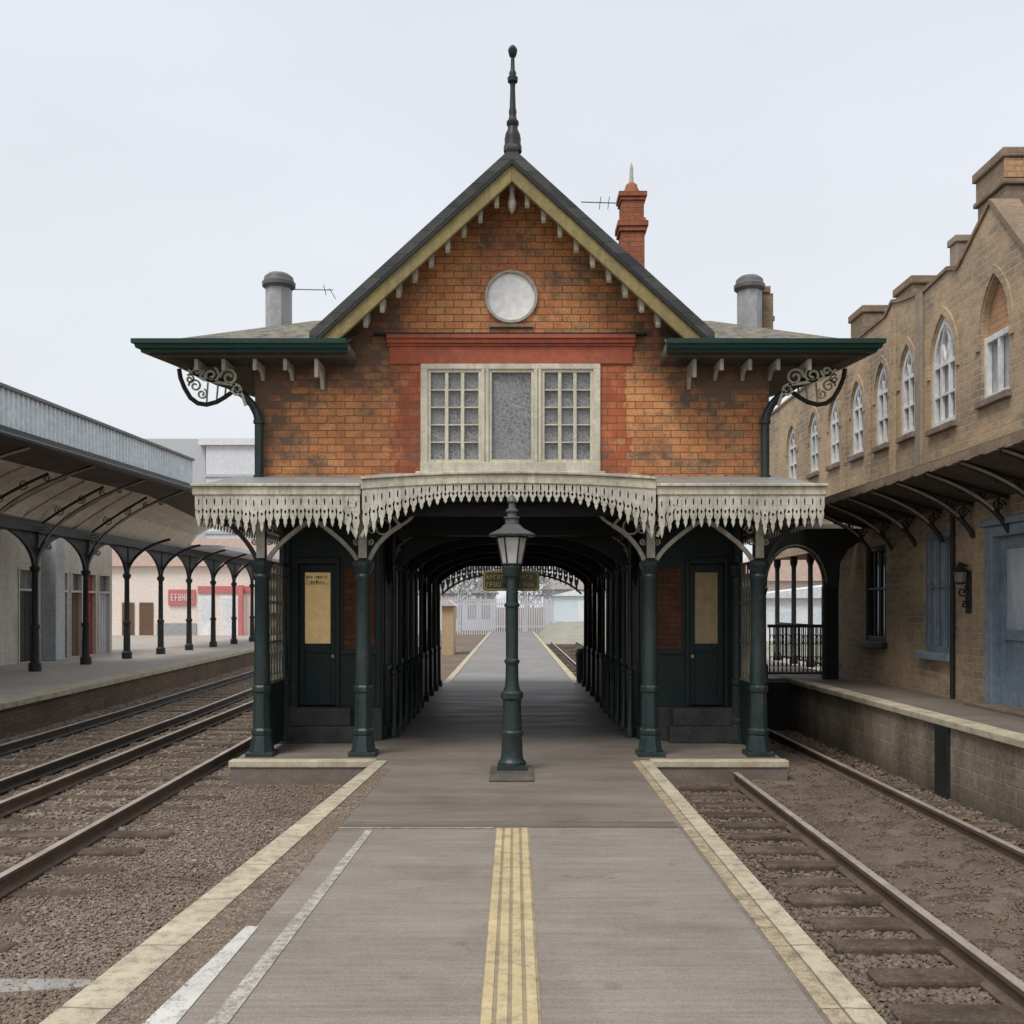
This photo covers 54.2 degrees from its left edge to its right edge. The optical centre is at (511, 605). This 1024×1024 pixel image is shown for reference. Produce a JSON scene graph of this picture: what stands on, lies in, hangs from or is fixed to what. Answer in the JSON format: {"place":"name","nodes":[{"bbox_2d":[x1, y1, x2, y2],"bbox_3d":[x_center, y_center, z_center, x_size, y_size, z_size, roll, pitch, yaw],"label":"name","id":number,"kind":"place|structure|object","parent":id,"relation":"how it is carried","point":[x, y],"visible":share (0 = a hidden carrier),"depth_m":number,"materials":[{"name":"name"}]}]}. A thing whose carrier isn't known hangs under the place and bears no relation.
{"place":"outdoors","nodes":[
{"label":"outdoors","id":0,"kind":"place"},
{"bbox_2d":[0,635,253,738],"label":"platform","id":1,"kind":"structure","parent":0,"point":[54,692],"depth_m":25.53,"materials":[{"name":"concrete"}]},
{"bbox_2d":[0,529,111,664],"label":"platform offices","id":2,"kind":"structure","parent":1,"relation":"on","point":[60,588],"depth_m":31.03,"materials":[{"name":"paint"}]},
{"bbox_2d":[18,567,39,662],"bbox_3d":[-14.665,0.263,30.200,0.190,2.825,1.300,0,0,0],"label":"door","id":3,"kind":"structure","parent":2,"relation":"in","point":[24,574],"depth_m":30.19,"materials":[{"name":"paint"}]},
{"bbox_2d":[65,571,67,656],"bbox_3d":[-14.665,0.263,32.450,0.190,2.825,0.800,0,0,0],"label":"door","id":4,"kind":"structure","parent":2,"relation":"in","point":[66,572],"depth_m":32.78,"materials":[{"name":"grey paint"}]},
{"bbox_2d":[70,571,82,656],"bbox_3d":[-14.665,0.263,33.475,0.190,2.825,0.950,0,0,0],"label":"door","id":5,"kind":"structure","parent":2,"relation":"in","point":[76,578],"depth_m":33.73,"materials":[{"name":"brown paint"}]},
{"bbox_2d":[89,573,96,653],"bbox_3d":[-14.665,0.263,34.675,0.190,2.825,0.850,0,0,0],"label":"door","id":6,"kind":"structure","parent":2,"relation":"in","point":[93,576],"depth_m":35.03,"materials":[{"name":"red paint"}]},
{"bbox_2d":[98,573,110,653],"bbox_3d":[-14.665,0.263,35.775,0.190,2.825,1.050,0,0,0],"label":"door","id":7,"kind":"structure","parent":2,"relation":"in","point":[104,580],"depth_m":36.08,"materials":[{"name":"grey paint"}]},
{"bbox_2d":[0,382,278,671],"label":"platform canopy","id":8,"kind":"object","parent":1,"relation":"on","point":[87,488],"visible":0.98,"depth_m":26.02,"materials":[{"name":"beige paint"}]},
{"bbox_2d":[112,538,278,635],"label":"shop building","id":9,"kind":"structure","parent":0,"point":[143,587],"depth_m":58.00,"materials":[{"name":"pale beige render"},{"name":"white paint"},{"name":"red paint"}]},
{"bbox_2d":[122,603,133,634],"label":"door","id":10,"kind":"structure","parent":9,"relation":"in","point":[131,604],"depth_m":57.95,"materials":[{"name":"brown paint"}]},
{"bbox_2d":[139,603,152,634],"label":"door","id":11,"kind":"structure","parent":9,"relation":"in","point":[145,609],"depth_m":57.95,"materials":[{"name":"brown paint"}]},
{"bbox_2d":[199,596,210,634],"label":"window","id":12,"kind":"structure","parent":9,"relation":"in","point":[204,601],"depth_m":57.95,"materials":[{"name":"white glass"}]},
{"bbox_2d":[220,596,237,634],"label":"window","id":13,"kind":"structure","parent":9,"relation":"in","point":[225,601],"depth_m":57.95,"materials":[{"name":"white glass"}]},
{"bbox_2d":[146,438,275,544],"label":"warehouse","id":14,"kind":"structure","parent":0,"point":[216,459],"depth_m":91.50,"materials":[{"name":"white paint"}]},
{"bbox_2d":[418,572,498,629],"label":"house","id":15,"kind":"structure","parent":0,"point":[447,594],"depth_m":94.00,"materials":[{"name":"white paint"}]},
{"bbox_2d":[468,602,475,617],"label":"window","id":16,"kind":"structure","parent":15,"relation":"in","point":[468,602],"depth_m":93.92,"materials":[{"name":"grey glass"}]},
{"bbox_2d":[482,602,489,617],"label":"window","id":17,"kind":"structure","parent":15,"relation":"in","point":[482,602],"depth_m":93.92,"materials":[{"name":"grey glass"}]},
{"bbox_2d":[39,631,886,1023],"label":"platform","id":18,"kind":"structure","parent":0,"point":[587,867],"depth_m":6.78,"materials":[{"name":"concrete"}]},
{"bbox_2d":[131,45,885,756],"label":"station building","id":19,"kind":"structure","parent":18,"relation":"on","point":[567,373],"depth_m":14.90,"materials":[{"name":"brick"}]},
{"bbox_2d":[299,565,335,704],"bbox_3d":[-2.900,0.432,14.919,0.550,2.095,0.092,0,0,0],"label":"door","id":20,"kind":"structure","parent":19,"relation":"in","point":[317,583],"depth_m":14.94,"materials":[{"name":"green paint"}]},
{"bbox_2d":[416,364,604,472],"bbox_3d":[-0.023,-2.772,14.900,2.815,1.664,0.180,0,0,0],"label":"window","id":21,"kind":"structure","parent":19,"relation":"in","point":[475,417],"depth_m":14.92,"materials":[{"name":"beige paint"}]},
{"bbox_2d":[483,570,538,590],"bbox_3d":[-0.010,-0.310,12.213,0.690,0.250,0.075,0,0,0],"label":"platform sign","id":22,"kind":"object","parent":19,"relation":"hanging from","point":[495,580],"visible":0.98,"depth_m":12.21,"materials":[{"name":"green metal"}]},
{"bbox_2d":[485,270,537,327],"bbox_3d":[-0.012,-4.566,14.930,0.784,0.852,0.180,0,0,0],"label":"round window","id":23,"kind":"structure","parent":19,"relation":"in","point":[511,296],"depth_m":14.90,"materials":[{"name":"glass"}]},
{"bbox_2d":[690,565,722,704],"bbox_3d":[2.900,0.432,14.919,0.510,2.095,0.092,0,0,0],"label":"door","id":24,"kind":"structure","parent":19,"relation":"in","point":[706,581],"depth_m":14.94,"materials":[{"name":"green paint"}]},
{"bbox_2d":[489,495,534,770],"bbox_3d":[0.000,0.310,12.100,0.570,3.310,0.561,0,0,0],"label":"street lamp","id":25,"kind":"object","parent":18,"relation":"on","point":[511,535],"visible":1,"depth_m":12.02,"materials":[{"name":"green metal"}]},
{"bbox_2d":[575,647,582,682],"bbox_3d":[1.860,1.524,25.900,0.450,0.928,0.439,0,0,0],"label":"litter bin","id":26,"kind":"object","parent":18,"relation":"on","point":[579,664],"visible":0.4,"depth_m":25.75,"materials":[{"name":"black plastic"}]},
{"bbox_2d":[0,608,1020,1019],"bbox_3d":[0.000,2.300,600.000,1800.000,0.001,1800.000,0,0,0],"label":"ground","id":27,"kind":"structure","parent":0,"point":[468,642],"depth_m":12.74,"materials":[{"name":"gravel"}]},
{"bbox_2d":[0,979,93,993],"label":"concrete patch","id":28,"kind":"object","parent":27,"relation":"on","point":[40,984],"visible":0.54,"depth_m":6.02,"materials":[{"name":"grey concrete"}]},
{"bbox_2d":[0,670,253,793],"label":"railway track","id":29,"kind":"structure","parent":27,"relation":"on","point":[26,776],"depth_m":17.73,"materials":[{"name":"metal"}]},
{"bbox_2d":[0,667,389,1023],"bbox_3d":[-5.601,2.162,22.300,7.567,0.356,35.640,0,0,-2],"label":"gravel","id":30,"kind":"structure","parent":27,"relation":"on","point":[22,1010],"depth_m":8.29,"materials":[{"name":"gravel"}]},
{"bbox_2d":[0,646,418,952],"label":"railway track","id":31,"kind":"structure","parent":27,"relation":"on","point":[41,861],"depth_m":11.28,"materials":[{"name":"metal"}]},
{"bbox_2d":[440,600,457,654],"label":"pillar","id":32,"kind":"structure","parent":27,"relation":"on","point":[448,627],"depth_m":47.00,"materials":[{"name":"beige stone"}]},
{"bbox_2d":[444,566,494,631],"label":"tree","id":33,"kind":"object","parent":27,"relation":"on","point":[460,586],"visible":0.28,"depth_m":87.96,"materials":[{"name":"grey plant"}]},
{"bbox_2d":[418,595,605,634],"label":"palisade fence","id":34,"kind":"object","parent":27,"relation":"on","point":[499,604],"visible":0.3,"depth_m":80.00,"materials":[{"name":"grey metal"}]},
{"bbox_2d":[496,566,560,631],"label":"tree","id":35,"kind":"object","parent":27,"relation":"on","point":[523,594],"visible":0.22,"depth_m":89.93,"materials":[{"name":"grey plant"}]},
{"bbox_2d":[546,641,583,676],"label":"railway track","id":36,"kind":"structure","parent":27,"relation":"on","point":[567,655],"depth_m":47.92,"materials":[{"name":"metal"}]},
{"bbox_2d":[766,585,821,640],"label":"shed","id":37,"kind":"structure","parent":27,"relation":"on","point":[801,605],"depth_m":38.00,"materials":[{"name":"white paint"}]},
{"bbox_2d":[780,611,790,639],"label":"window","id":38,"kind":"structure","parent":37,"relation":"in","point":[785,616],"depth_m":37.94,"materials":[{"name":"white glass"}]},
{"bbox_2d":[813,611,820,637],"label":"window","id":39,"kind":"structure","parent":37,"relation":"in","point":[816,614],"depth_m":37.94,"materials":[{"name":"white glass"}]},
{"bbox_2d":[679,728,1023,1023],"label":"railway track","id":40,"kind":"structure","parent":27,"relation":"on","point":[975,966],"depth_m":7.73,"materials":[{"name":"metal"}]},
{"bbox_2d":[751,743,1023,978],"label":"dirt","id":41,"kind":"structure","parent":27,"relation":"on","point":[895,858],"depth_m":9.17,"materials":[{"name":"gravel"}]},
{"bbox_2d":[0,0,1023,607],"label":"sky","id":42,"kind":"structure","parent":0,"point":[160,159],"materials":[{"name":"white"}]},
{"bbox_2d":[540,568,605,627],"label":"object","id":43,"kind":"structure","parent":0,"point":[562,587],"depth_m":95.60,"materials":[{"name":"white paint"}]},
{"bbox_2d":[537,621,819,670],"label":"grass bank","id":44,"kind":"structure","parent":0,"point":[558,632],"depth_m":63.08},
{"bbox_2d":[552,590,583,623],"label":"shed","id":45,"kind":"structure","parent":44,"relation":"on","point":[568,606],"depth_m":74.00,"materials":[{"name":"white paint"}]},
{"bbox_2d":[578,601,583,620],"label":"door","id":46,"kind":"structure","parent":45,"relation":"in","point":[580,603],"depth_m":73.95,"materials":[{"name":"white paint"}]},
{"bbox_2d":[743,553,821,591],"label":"house","id":47,"kind":"structure","parent":0,"point":[801,574],"depth_m":51.60,"materials":[{"name":"orange tile"}]},
{"bbox_2d":[673,729,1023,1023],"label":"gravel","id":48,"kind":"structure","parent":0,"point":[868,991],"depth_m":8.15,"materials":[{"name":"gravel"}]},
{"bbox_2d":[766,659,1023,831],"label":"platform","id":49,"kind":"structure","parent":0,"point":[961,753],"depth_m":13.02,"materials":[{"name":"concrete"}]},
{"bbox_2d":[743,524,860,678],"bbox_3d":[5.024,-0.086,19.283,2.808,2.868,1.835,0,0,0],"label":"iron archway","id":50,"kind":"object","parent":49,"relation":"on","point":[826,547],"visible":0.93,"depth_m":18.43,"materials":[{"name":"black paint"}]},
{"bbox_2d":[769,147,1023,716],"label":"brick terrace","id":51,"kind":"structure","parent":49,"relation":"on","point":[907,444],"depth_m":15.02,"materials":[{"name":"brick"}]},
{"bbox_2d":[785,420,797,478],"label":"window","id":52,"kind":"structure","parent":51,"relation":"in","point":[793,443],"depth_m":23.02,"materials":[{"name":"white paint"}]},
{"bbox_2d":[806,406,819,478],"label":"window","id":53,"kind":"structure","parent":51,"relation":"in","point":[815,428],"depth_m":21.35,"materials":[{"name":"white paint"}]},
{"bbox_2d":[825,390,840,471],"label":"window","id":54,"kind":"structure","parent":51,"relation":"in","point":[836,410],"depth_m":19.99,"materials":[{"name":"white paint"}]},
{"bbox_2d":[847,374,864,462],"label":"window","id":55,"kind":"structure","parent":51,"relation":"in","point":[859,398],"depth_m":18.69,"materials":[{"name":"white paint"}]},
{"bbox_2d":[858,545,887,648],"bbox_3d":[6.442,-0.160,17.725,0.225,1.800,1.210,0,0,0],"label":"window","id":56,"kind":"structure","parent":51,"relation":"in","point":[876,560],"depth_m":17.85,"materials":[{"name":"wood"}]},
{"bbox_2d":[871,355,888,453],"bbox_3d":[6.450,-3.530,17.380,0.180,1.660,0.840,0,0,0],"label":"window","id":57,"kind":"structure","parent":51,"relation":"in","point":[883,383],"depth_m":17.45,"materials":[{"name":"white paint"}]},
{"bbox_2d":[895,337,914,443],"bbox_3d":[6.450,-3.535,16.260,0.180,1.690,0.840,0,0,0],"label":"window","id":58,"kind":"structure","parent":51,"relation":"in","point":[908,374],"depth_m":16.33,"materials":[{"name":"white paint"}]},
{"bbox_2d":[916,530,949,661],"bbox_3d":[6.442,-0.150,15.120,0.225,1.940,1.160,0,0,0],"label":"window","id":59,"kind":"structure","parent":51,"relation":"in","point":[937,553],"depth_m":15.24,"materials":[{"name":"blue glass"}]},
{"bbox_2d":[925,306,958,436],"bbox_3d":[6.450,-3.540,14.920,0.180,1.880,1.100,0,0,0],"label":"window","id":60,"kind":"structure","parent":51,"relation":"in","point":[946,351],"depth_m":15.02,"materials":[{"name":"white paint"}]},
{"bbox_2d":[952,562,971,612],"bbox_3d":[6.304,-0.260,14.050,0.248,0.720,0.230,0,0,0],"label":"wall lamp","id":61,"kind":"object","parent":51,"relation":"attached to","point":[962,574],"visible":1,"depth_m":14.01,"materials":[{"name":"metal"}]},
{"bbox_2d":[974,264,1013,409],"bbox_3d":[6.495,-3.630,13.320,0.270,1.860,1.040,0,0,0],"label":"window","id":62,"kind":"structure","parent":51,"relation":"in","point":[1001,325],"depth_m":13.38,"materials":[{"name":"white paint"}]},
{"bbox_2d":[1001,534,1023,707],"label":"door","id":63,"kind":"structure","parent":51,"relation":"in","point":[1012,547],"depth_m":13.07,"materials":[{"name":"blue wood"}]}
]}

